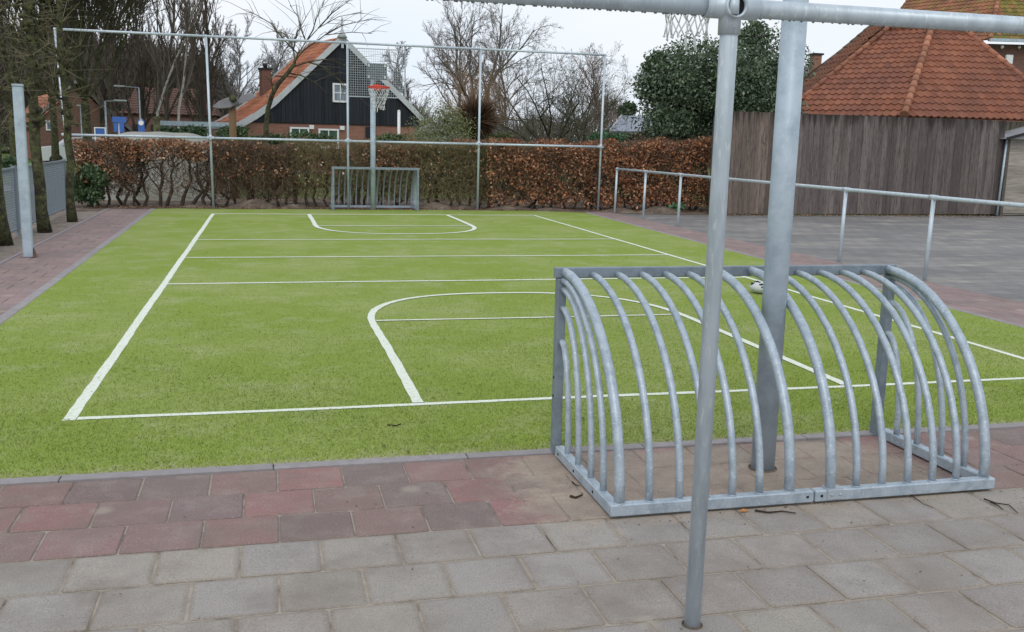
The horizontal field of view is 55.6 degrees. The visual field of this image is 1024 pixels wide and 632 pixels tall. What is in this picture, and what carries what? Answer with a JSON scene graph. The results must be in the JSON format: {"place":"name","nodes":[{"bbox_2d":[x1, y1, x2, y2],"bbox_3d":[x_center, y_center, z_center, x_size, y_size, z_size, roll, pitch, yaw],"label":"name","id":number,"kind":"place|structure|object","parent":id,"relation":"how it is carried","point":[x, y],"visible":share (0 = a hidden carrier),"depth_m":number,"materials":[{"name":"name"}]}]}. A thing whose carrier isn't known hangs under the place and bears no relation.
{"place":"outdoors","nodes":[
{"label":"outdoors","id":0,"kind":"place"},
{"bbox_2d":[3,163,78,184],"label":"lawn","id":1,"kind":"structure","parent":0,"point":[46,173],"depth_m":41.41,"materials":[{"name":"green plant"}]},
{"bbox_2d":[0,0,106,175],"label":"broad tree","id":2,"kind":"object","parent":1,"relation":"on","point":[6,100],"visible":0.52,"depth_m":35.79,"materials":[{"name":"brown plant"}]},
{"bbox_2d":[0,0,123,160],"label":"broad tree","id":3,"kind":"object","parent":1,"relation":"on","point":[55,154],"visible":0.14,"depth_m":43.31,"materials":[{"name":"brown plant"}]},
{"bbox_2d":[41,137,104,164],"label":"parked car","id":4,"kind":"object","parent":1,"relation":"on","point":[46,153],"visible":0.07,"depth_m":46.41,"materials":[{"name":"white paint"}]},
{"bbox_2d":[0,0,179,141],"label":"broad tree","id":5,"kind":"object","parent":1,"relation":"on","point":[85,95],"visible":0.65,"depth_m":37.83,"materials":[{"name":"brown plant"}]},
{"bbox_2d":[94,127,105,139],"bbox_3d":[-15.574,-6.207,36.842,0.420,1.868,0.090,-1,10,-14],"label":"information board","id":6,"kind":"object","parent":1,"relation":"on","point":[99,130],"visible":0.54,"depth_m":36.68,"materials":[{"name":"white paint"}]},
{"bbox_2d":[68,0,136,134],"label":"bare tree","id":7,"kind":"object","parent":1,"relation":"on","point":[108,80],"visible":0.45,"depth_m":53.45,"materials":[{"name":"brown plant"}]},
{"bbox_2d":[104,99,126,133],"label":"street lamp","id":8,"kind":"object","parent":1,"relation":"on","point":[105,112],"visible":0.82,"depth_m":40.30,"materials":[{"name":"metal"}]},
{"bbox_2d":[114,85,140,119],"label":"street lamp","id":9,"kind":"object","parent":1,"relation":"on","point":[138,95],"visible":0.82,"depth_m":47.80,"materials":[{"name":"metal"}]},
{"bbox_2d":[0,208,98,258],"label":"sandy border","id":10,"kind":"object","parent":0,"point":[58,221],"visible":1,"depth_m":16.78,"materials":[{"name":"soil"}]},
{"bbox_2d":[0,0,43,245],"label":"pleached lime","id":11,"kind":"object","parent":10,"relation":"on","point":[6,239],"visible":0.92,"depth_m":14.12,"materials":[{"name":"brown plant"}]},
{"bbox_2d":[2,159,65,234],"bbox_3d":[-8.001,-1.852,15.659,0.062,1.120,10.068,-2,11,-16],"label":"fence","id":12,"kind":"object","parent":10,"relation":"on","point":[55,175],"visible":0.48,"depth_m":17.13,"materials":[{"name":"metal"}]},
{"bbox_2d":[0,0,92,232],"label":"pleached lime","id":13,"kind":"object","parent":10,"relation":"on","point":[35,116],"visible":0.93,"depth_m":15.82,"materials":[{"name":"brown plant"}]},
{"bbox_2d":[12,0,105,221],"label":"pleached lime","id":14,"kind":"object","parent":10,"relation":"on","point":[63,71],"visible":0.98,"depth_m":17.84,"materials":[{"name":"brown plant"}]},
{"bbox_2d":[0,209,148,315],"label":"red path","id":15,"kind":"structure","parent":0,"point":[21,277],"depth_m":13.26,"materials":[{"name":"red brick"}]},
{"bbox_2d":[11,84,36,257],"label":"steel column","id":16,"kind":"structure","parent":15,"relation":"on","point":[22,168],"depth_m":12.71,"materials":[{"name":"silver metal"}]},
{"bbox_2d":[119,87,221,141],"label":"barn","id":17,"kind":"structure","parent":0,"point":[216,114],"depth_m":67.60,"materials":[{"name":"brick"}]},
{"bbox_2d":[213,93,256,197],"bbox_3d":[-7.375,-4.549,25.958,1.129,2.804,0.493,-1,10,-14],"label":"wooden sculpture","id":18,"kind":"object","parent":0,"point":[231,102],"visible":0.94,"depth_m":25.77,"materials":[{"name":"brown wood"}]},
{"bbox_2d":[292,170,359,203],"bbox_3d":[-4.778,-3.313,25.005,2.000,0.825,0.450,-1,10,-14],"label":"wooden bench","id":19,"kind":"object","parent":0,"point":[358,201],"visible":0.18,"depth_m":24.84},
{"bbox_2d":[62,198,708,214],"bbox_3d":[-2.269,-3.055,26.262,17.600,0.001,7.700,-1,10,-14],"label":"soil strip","id":20,"kind":"object","parent":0,"point":[84,206],"visible":0.25,"depth_m":24.90,"materials":[{"name":"brown soil"}]},
{"bbox_2d":[74,160,114,206],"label":"green bush","id":21,"kind":"object","parent":20,"relation":"on","point":[90,194],"visible":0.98,"depth_m":21.73,"materials":[{"name":"green plant"}]},
{"bbox_2d":[64,137,148,205],"bbox_3d":[-9.267,-3.338,22.301,1.866,1.649,1.520,-1,10,-14],"label":"beech hedge","id":22,"kind":"object","parent":20,"relation":"on","point":[90,150],"visible":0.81,"depth_m":21.99,"materials":[{"name":"brown plant"}]},
{"bbox_2d":[100,132,229,200],"bbox_3d":[-9.631,-4.190,26.761,3.520,1.750,4.600,-1,10,-14],"label":"concrete mound","id":23,"kind":"object","parent":20,"relation":"on","point":[151,195],"visible":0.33,"depth_m":24.91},
{"bbox_2d":[99,135,233,205],"bbox_3d":[-7.985,-3.392,22.746,3.006,1.667,1.365,-1,10,-14],"label":"beech hedge","id":24,"kind":"object","parent":20,"relation":"on","point":[189,154],"visible":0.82,"depth_m":22.59,"materials":[{"name":"brown plant"}]},
{"bbox_2d":[192,139,306,206],"bbox_3d":[-6.264,-3.412,23.142,2.670,1.660,1.660,-1,10,-14],"label":"thorn hedge","id":25,"kind":"object","parent":20,"relation":"on","point":[251,153],"visible":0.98,"depth_m":22.91,"materials":[{"name":"brown plant"}]},
{"bbox_2d":[276,137,369,206],"bbox_3d":[-4.570,-3.499,23.662,2.318,1.706,1.433,-1,10,-14],"label":"thorn hedge","id":26,"kind":"object","parent":20,"relation":"on","point":[335,152],"visible":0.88,"depth_m":23.48,"materials":[{"name":"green plant"}]},
{"bbox_2d":[53,27,606,210],"bbox_3d":[-3.816,-4.428,22.837,12.653,3.928,0.081,-1,10,-14],"label":"ball stop frame","id":27,"kind":"object","parent":20,"relation":"on","point":[210,137],"visible":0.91,"depth_m":22.72,"materials":[{"name":"metal"}]},
{"bbox_2d":[330,167,419,210],"bbox_3d":[-3.291,-3.049,23.164,2.040,1.012,0.997,-1,10,-14],"label":"steel goal","id":28,"kind":"object","parent":20,"relation":"on","point":[414,202],"visible":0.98,"depth_m":23.33,"materials":[{"name":"metal"}]},
{"bbox_2d":[347,47,405,209],"bbox_3d":[-3.080,-4.172,22.139,1.131,3.700,1.290,6,11,25],"label":"basketball hoop","id":29,"kind":"object","parent":20,"relation":"on","point":[376,72],"visible":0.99,"depth_m":21.85,"materials":[{"name":"grey metal"}]},
{"bbox_2d":[350,138,433,205],"bbox_3d":[-3.016,-3.531,24.105,2.198,1.711,1.516,-1,10,-14],"label":"beech hedge","id":30,"kind":"object","parent":20,"relation":"on","point":[397,153],"visible":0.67,"depth_m":23.86,"materials":[{"name":"brown plant"}]},
{"bbox_2d":[172,199,685,213],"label":"soil heaps","id":31,"kind":"object","parent":20,"relation":"on","point":[255,204],"visible":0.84,"depth_m":23.93,"materials":[{"name":"brown soil"}]},
{"bbox_2d":[407,138,504,207],"bbox_3d":[-1.453,-3.552,24.347,2.631,1.731,1.635,-1,10,-14],"label":"thorn hedge","id":32,"kind":"object","parent":20,"relation":"on","point":[461,155],"visible":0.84,"depth_m":24.07,"materials":[{"name":"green plant"}]},
{"bbox_2d":[88,203,1001,216],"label":"fallen leaves","id":33,"kind":"object","parent":20,"relation":"on","point":[140,206],"visible":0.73,"depth_m":23.99,"materials":[{"name":"brown plant"}]},
{"bbox_2d":[446,136,644,208],"bbox_3d":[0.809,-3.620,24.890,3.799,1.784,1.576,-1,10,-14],"label":"beech hedge","id":34,"kind":"object","parent":20,"relation":"on","point":[534,163],"visible":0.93,"depth_m":24.59,"materials":[{"name":"brown plant"}]},
{"bbox_2d":[585,136,711,209],"bbox_3d":[3.609,-3.751,25.375,3.710,1.991,1.759,-1,10,-14],"label":"beech hedge","id":35,"kind":"object","parent":20,"relation":"on","point":[669,155],"visible":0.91,"depth_m":25.01,"materials":[{"name":"brown plant"}]},
{"bbox_2d":[665,200,685,211],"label":"green bush","id":36,"kind":"object","parent":20,"relation":"on","point":[674,207],"visible":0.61,"depth_m":24.79,"materials":[{"name":"green plant"}]},
{"bbox_2d":[0,208,1023,478],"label":"turf","id":37,"kind":"structure","parent":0,"point":[226,236],"depth_m":8.63,"materials":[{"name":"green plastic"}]},
{"bbox_2d":[0,243,1023,477],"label":"turf fibres","id":38,"kind":"object","parent":37,"relation":"on","point":[452,419],"visible":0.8,"depth_m":6.47,"materials":[{"name":"green plastic"}]},
{"bbox_2d":[62,213,1023,420],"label":"court lines","id":39,"kind":"object","parent":37,"relation":"on","point":[76,409],"visible":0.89,"depth_m":7.96,"materials":[{"name":"white paint"}]},
{"bbox_2d":[750,281,762,293],"bbox_3d":[2.904,-0.333,11.220,0.321,0.152,0.283,-1,10,-14],"label":"flat ball","id":40,"kind":"object","parent":37,"relation":"on","point":[756,286],"visible":0.5,"depth_m":11.14,"materials":[{"name":"white plastic"}]},
{"bbox_2d":[0,428,1023,631],"bbox_3d":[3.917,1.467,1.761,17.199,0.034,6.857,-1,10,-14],"label":"grey paving","id":41,"kind":"structure","parent":0,"point":[569,607],"depth_m":3.73,"materials":[{"name":"concrete"}]},
{"bbox_2d":[35,459,1023,628],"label":"paving grit","id":42,"kind":"object","parent":41,"relation":"on","point":[670,520],"visible":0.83,"depth_m":4.37,"materials":[{"name":"grey gravel"}]},
{"bbox_2d":[426,0,1023,629],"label":"ball stop frame","id":43,"kind":"object","parent":41,"relation":"on","point":[728,14],"visible":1,"depth_m":3.15,"materials":[{"name":"metal"}]},
{"bbox_2d":[0,428,1023,563],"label":"red paving","id":44,"kind":"structure","parent":0,"point":[219,508],"depth_m":4.55,"materials":[{"name":"red brick"}]},
{"bbox_2d":[663,0,808,472],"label":"basketball hoop","id":45,"kind":"object","parent":44,"relation":"on","point":[792,47],"visible":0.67,"depth_m":4.83,"materials":[{"name":"grey metal"}]},
{"bbox_2d":[550,264,994,516],"bbox_3d":[1.316,0.307,4.969,2.040,1.012,0.997,-1,10,-14],"label":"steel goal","id":46,"kind":"object","parent":44,"relation":"on","point":[964,477],"visible":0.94,"depth_m":4.78,"materials":[{"name":"metal"}]},
{"bbox_2d":[1,0,1023,141],"label":"sky","id":47,"kind":"structure","parent":0,"point":[638,33],"materials":[{"name":"white"}]},
{"bbox_2d":[2,136,1023,215],"bbox_3d":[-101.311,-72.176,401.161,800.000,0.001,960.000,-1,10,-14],"label":"ground","id":48,"kind":"structure","parent":0,"point":[5,153],"depth_m":30.83,"materials":[{"name":"brown soil"}]},
{"bbox_2d":[2,155,16,188],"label":"green bush","id":49,"kind":"object","parent":48,"relation":"on","point":[9,162],"visible":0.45,"depth_m":25.19,"materials":[{"name":"green plant"}]},
{"bbox_2d":[25,94,58,158],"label":"farmhouse","id":50,"kind":"object","parent":48,"relation":"on","point":[42,101],"visible":0.14,"depth_m":60.94,"materials":[{"name":"red brick"}]},
{"bbox_2d":[0,209,153,324],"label":"kerb","id":51,"kind":"structure","parent":48,"relation":"on","point":[13,310],"depth_m":11.22,"materials":[{"name":"concrete"}]},
{"bbox_2d":[26,80,131,161],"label":"brick barn","id":52,"kind":"structure","parent":48,"relation":"on","point":[45,134],"depth_m":54.52,"materials":[{"name":"red brick"}]},
{"bbox_2d":[67,1,140,137],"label":"bare tree","id":53,"kind":"object","parent":48,"relation":"on","point":[101,112],"visible":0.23,"depth_m":55.02,"materials":[{"name":"brown plant"}]},
{"bbox_2d":[112,117,125,133],"bbox_3d":[-14.134,-6.054,35.107,0.469,2.242,0.120,-1,10,-14],"label":"direction sign","id":54,"kind":"object","parent":48,"relation":"on","point":[120,121],"visible":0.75,"depth_m":34.90,"materials":[{"name":"metal"}]},
{"bbox_2d":[93,0,176,131],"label":"bare tree","id":55,"kind":"object","parent":48,"relation":"on","point":[142,65],"visible":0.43,"depth_m":55.56,"materials":[{"name":"brown plant"}]},
{"bbox_2d":[138,119,144,131],"bbox_3d":[-13.423,-6.045,35.283,0.220,2.196,0.120,-1,10,-14],"label":"round sign","id":56,"kind":"object","parent":48,"relation":"on","point":[141,126],"visible":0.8,"depth_m":35.10,"materials":[{"name":"metal"}]},
{"bbox_2d":[153,116,160,131],"bbox_3d":[-10.201,-4.659,27.997,0.214,2.173,0.204,-1,10,-14],"label":"wooden post","id":57,"kind":"object","parent":48,"relation":"on","point":[156,124],"visible":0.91,"depth_m":27.77,"materials":[{"name":"green wood"}]},
{"bbox_2d":[122,0,207,126],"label":"bare tree","id":58,"kind":"object","parent":48,"relation":"on","point":[166,115],"visible":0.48,"depth_m":54.96,"materials":[{"name":"brown plant"}]},
{"bbox_2d":[134,0,221,115],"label":"birch","id":59,"kind":"object","parent":48,"relation":"on","point":[163,87],"visible":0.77,"depth_m":50.37,"materials":[{"name":"brown plant"}]},
{"bbox_2d":[151,124,208,135],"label":"green bush","id":60,"kind":"object","parent":48,"relation":"on","point":[192,128],"visible":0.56,"depth_m":40.87,"materials":[{"name":"green plant"}]},
{"bbox_2d":[163,0,211,127],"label":"birch","id":61,"kind":"object","parent":48,"relation":"on","point":[187,53],"visible":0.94,"depth_m":49.13,"materials":[{"name":"brown plant"}]},
{"bbox_2d":[160,121,228,135],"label":"carport","id":62,"kind":"object","parent":48,"relation":"on","point":[183,123],"visible":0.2,"depth_m":43.07,"materials":[{"name":"grey metal"}]},
{"bbox_2d":[160,0,229,136],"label":"bare tree","id":63,"kind":"object","parent":48,"relation":"on","point":[196,97],"visible":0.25,"depth_m":56.16,"materials":[{"name":"brown plant"}]},
{"bbox_2d":[171,0,226,135],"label":"bare tree","id":64,"kind":"object","parent":48,"relation":"on","point":[202,80],"visible":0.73,"depth_m":52.71,"materials":[{"name":"brown plant"}]},
{"bbox_2d":[201,20,245,114],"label":"distant tree","id":65,"kind":"object","parent":48,"relation":"on","point":[223,72],"visible":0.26,"depth_m":77.31,"materials":[{"name":"brown plant"}]},
{"bbox_2d":[213,124,252,140],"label":"green bush","id":66,"kind":"object","parent":48,"relation":"on","point":[241,132],"visible":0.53,"depth_m":29.12,"materials":[{"name":"green plant"}]},
{"bbox_2d":[215,13,272,107],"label":"distant tree","id":67,"kind":"object","parent":48,"relation":"on","point":[239,73],"visible":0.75,"depth_m":75.33,"materials":[{"name":"brown plant"}]},
{"bbox_2d":[248,132,288,188],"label":"green bush","id":68,"kind":"object","parent":48,"relation":"on","point":[271,135],"visible":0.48,"depth_m":28.42,"materials":[{"name":"green plant"}]},
{"bbox_2d":[240,21,298,93],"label":"distant tree","id":69,"kind":"object","parent":48,"relation":"on","point":[278,59],"visible":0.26,"depth_m":76.55,"materials":[{"name":"brown plant"}]},
{"bbox_2d":[257,29,294,84],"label":"distant tree","id":70,"kind":"object","parent":48,"relation":"on","point":[275,50],"visible":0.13,"depth_m":81.38,"materials":[{"name":"brown plant"}]},
{"bbox_2d":[222,0,390,144],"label":"garden tree","id":71,"kind":"object","parent":48,"relation":"on","point":[271,98],"visible":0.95,"depth_m":26.54,"materials":[{"name":"brown plant"}]},
{"bbox_2d":[283,130,336,188],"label":"green bush","id":72,"kind":"object","parent":48,"relation":"on","point":[309,135],"visible":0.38,"depth_m":29.41,"materials":[{"name":"green plant"}]},
{"bbox_2d":[208,17,423,170],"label":"farmhouse","id":73,"kind":"object","parent":48,"relation":"on","point":[298,105],"visible":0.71,"depth_m":49.71,"materials":[{"name":"black wood"}]},
{"bbox_2d":[289,127,308,137],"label":"window","id":74,"kind":"structure","parent":73,"relation":"in","point":[292,129],"depth_m":48.91,"materials":[{"name":"white paint"}]},
{"bbox_2d":[318,128,338,148],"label":"window","id":75,"kind":"structure","parent":73,"relation":"in","point":[334,132],"depth_m":49.83,"materials":[{"name":"white paint"}]},
{"bbox_2d":[332,83,346,102],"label":"window","id":76,"kind":"structure","parent":73,"relation":"in","point":[337,91],"depth_m":49.71,"materials":[{"name":"white paint"}]},
{"bbox_2d":[0,6,681,160],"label":"woods","id":77,"kind":"object","parent":48,"relation":"on","point":[6,138],"visible":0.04,"depth_m":76.34,"materials":[{"name":"brown plant"}]},
{"bbox_2d":[376,132,412,183],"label":"green bush","id":78,"kind":"object","parent":48,"relation":"on","point":[391,136],"visible":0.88,"depth_m":33.32,"materials":[{"name":"green plant"}]},
{"bbox_2d":[381,41,432,134],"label":"distant tree","id":79,"kind":"object","parent":48,"relation":"on","point":[396,67],"visible":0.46,"depth_m":73.14,"materials":[{"name":"brown plant"}]},
{"bbox_2d":[403,91,477,179],"bbox_3d":[-2.433,-5.892,32.809,2.902,3.273,2.287,-1,10,-14],"label":"green bush","id":80,"kind":"object","parent":48,"relation":"on","point":[455,125],"visible":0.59,"depth_m":32.59,"materials":[{"name":"green plant"}]},
{"bbox_2d":[413,0,484,106],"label":"tall tree","id":81,"kind":"object","parent":48,"relation":"on","point":[466,45],"visible":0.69,"depth_m":62.14,"materials":[{"name":"brown plant"}]},
{"bbox_2d":[426,35,526,185],"bbox_3d":[-1.154,-7.142,33.964,3.676,5.400,3.776,-1,10,-14],"label":"pollard willow","id":82,"kind":"object","parent":48,"relation":"on","point":[488,118],"visible":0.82,"depth_m":33.69,"materials":[{"name":"brown plant"}]},
{"bbox_2d":[400,2,563,139],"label":"tall tree","id":83,"kind":"object","parent":48,"relation":"on","point":[470,67],"visible":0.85,"depth_m":60.72,"materials":[{"name":"brown plant"}]},
{"bbox_2d":[480,132,515,187],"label":"green bush","id":84,"kind":"object","parent":48,"relation":"on","point":[505,135],"visible":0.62,"depth_m":34.07,"materials":[{"name":"green plant"}]},
{"bbox_2d":[467,7,554,131],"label":"bare tree","id":85,"kind":"object","parent":48,"relation":"on","point":[502,54],"visible":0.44,"depth_m":65.88,"materials":[{"name":"brown plant"}]},
{"bbox_2d":[0,422,1023,485],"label":"kerb","id":86,"kind":"structure","parent":48,"relation":"on","point":[243,468],"depth_m":5.04,"materials":[{"name":"concrete"}]},
{"bbox_2d":[462,28,630,183],"bbox_3d":[1.809,-7.603,36.135,7.075,5.744,7.958,-1,10,-14],"label":"apple tree","id":87,"kind":"object","parent":48,"relation":"on","point":[563,132],"visible":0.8,"depth_m":35.92,"materials":[{"name":"brown plant"}]},
{"bbox_2d":[501,40,642,186],"bbox_3d":[2.422,-8.222,39.956,4.628,5.700,6.671,-5,12,-34],"label":"apple tree","id":88,"kind":"object","parent":48,"relation":"on","point":[596,107],"visible":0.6,"depth_m":38.76,"materials":[{"name":"brown plant"}]},
{"bbox_2d":[571,44,616,133],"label":"bare tree","id":89,"kind":"object","parent":48,"relation":"on","point":[605,98],"visible":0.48,"depth_m":60.87,"materials":[{"name":"brown plant"}]},
{"bbox_2d":[587,130,631,183],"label":"green bush","id":90,"kind":"object","parent":48,"relation":"on","point":[615,136],"visible":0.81,"depth_m":31.99,"materials":[{"name":"green plant"}]},
{"bbox_2d":[602,115,652,181],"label":"garden house","id":91,"kind":"structure","parent":48,"relation":"on","point":[622,127],"depth_m":42.22,"materials":[{"name":"black plastic"}]},
{"bbox_2d":[617,100,637,115],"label":"conifer","id":92,"kind":"object","parent":48,"relation":"on","point":[633,108],"visible":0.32,"depth_m":47.62,"materials":[{"name":"green plant"}]},
{"bbox_2d":[623,128,656,161],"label":"hedge","id":93,"kind":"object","parent":48,"relation":"on","point":[642,137],"depth_m":28.22,"materials":[{"name":"brown plant"}]},
{"bbox_2d":[619,19,817,207],"bbox_3d":[5.646,-5.644,26.799,5.600,5.347,3.442,-1,10,-14],"label":"evergreen tree","id":94,"kind":"object","parent":48,"relation":"on","point":[681,98],"visible":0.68,"depth_m":25.86,"materials":[{"name":"green plant"}]},
{"bbox_2d":[588,213,1023,327],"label":"kerb","id":95,"kind":"structure","parent":48,"relation":"on","point":[1014,324],"depth_m":12.47,"materials":[{"name":"concrete"}]},
{"bbox_2d":[804,53,823,75],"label":"distant house","id":96,"kind":"structure","parent":48,"relation":"on","point":[818,62],"depth_m":64.91,"materials":[{"name":"brown brick"}]},
{"bbox_2d":[801,25,1023,120],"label":"hipped roof house","id":97,"kind":"structure","parent":48,"relation":"on","point":[883,71],"depth_m":29.25,"materials":[{"name":"tile"}]},
{"bbox_2d":[900,0,1023,121],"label":"brick house","id":98,"kind":"structure","parent":48,"relation":"on","point":[1012,54],"depth_m":47.04,"materials":[{"name":"ceramic"}]},
{"bbox_2d":[994,126,1023,215],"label":"garden shed","id":99,"kind":"structure","parent":48,"relation":"on","point":[1011,186],"depth_m":26.57,"materials":[{"name":"beige wood"}]},
{"bbox_2d":[1004,121,1023,140],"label":"board fence","id":100,"kind":"object","parent":48,"relation":"on","point":[1011,125],"visible":0.13,"depth_m":27.34,"materials":[{"name":"wood"}]},
{"bbox_2d":[587,212,1023,325],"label":"red path","id":101,"kind":"structure","parent":0,"point":[1007,310],"depth_m":12.23,"materials":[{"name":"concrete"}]},
{"bbox_2d":[621,214,1023,302],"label":"yard","id":102,"kind":"structure","parent":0,"point":[981,254],"depth_m":18.14,"materials":[{"name":"grey concrete"}]},
{"bbox_2d":[613,167,1023,280],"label":"railing","id":103,"kind":"object","parent":102,"relation":"on","point":[932,198],"visible":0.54,"depth_m":14.44,"materials":[{"name":"metal"}]},
{"bbox_2d":[708,111,1005,214],"bbox_3d":[9.149,-3.924,25.352,8.722,2.551,0.143,-2,11,-16],"label":"board fence","id":104,"kind":"object","parent":102,"relation":"on","point":[960,158],"visible":0.84,"depth_m":25.37,"materials":[{"name":"wood"}]},
{"label":"path bed","id":105,"kind":"structure","parent":0,"visible":0},
{"bbox_2d":[0,208,108,263],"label":"path edging","id":106,"kind":"object","parent":105,"relation":"on","point":[35,245],"visible":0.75,"depth_m":15.63,"materials":[{"name":"concrete"}]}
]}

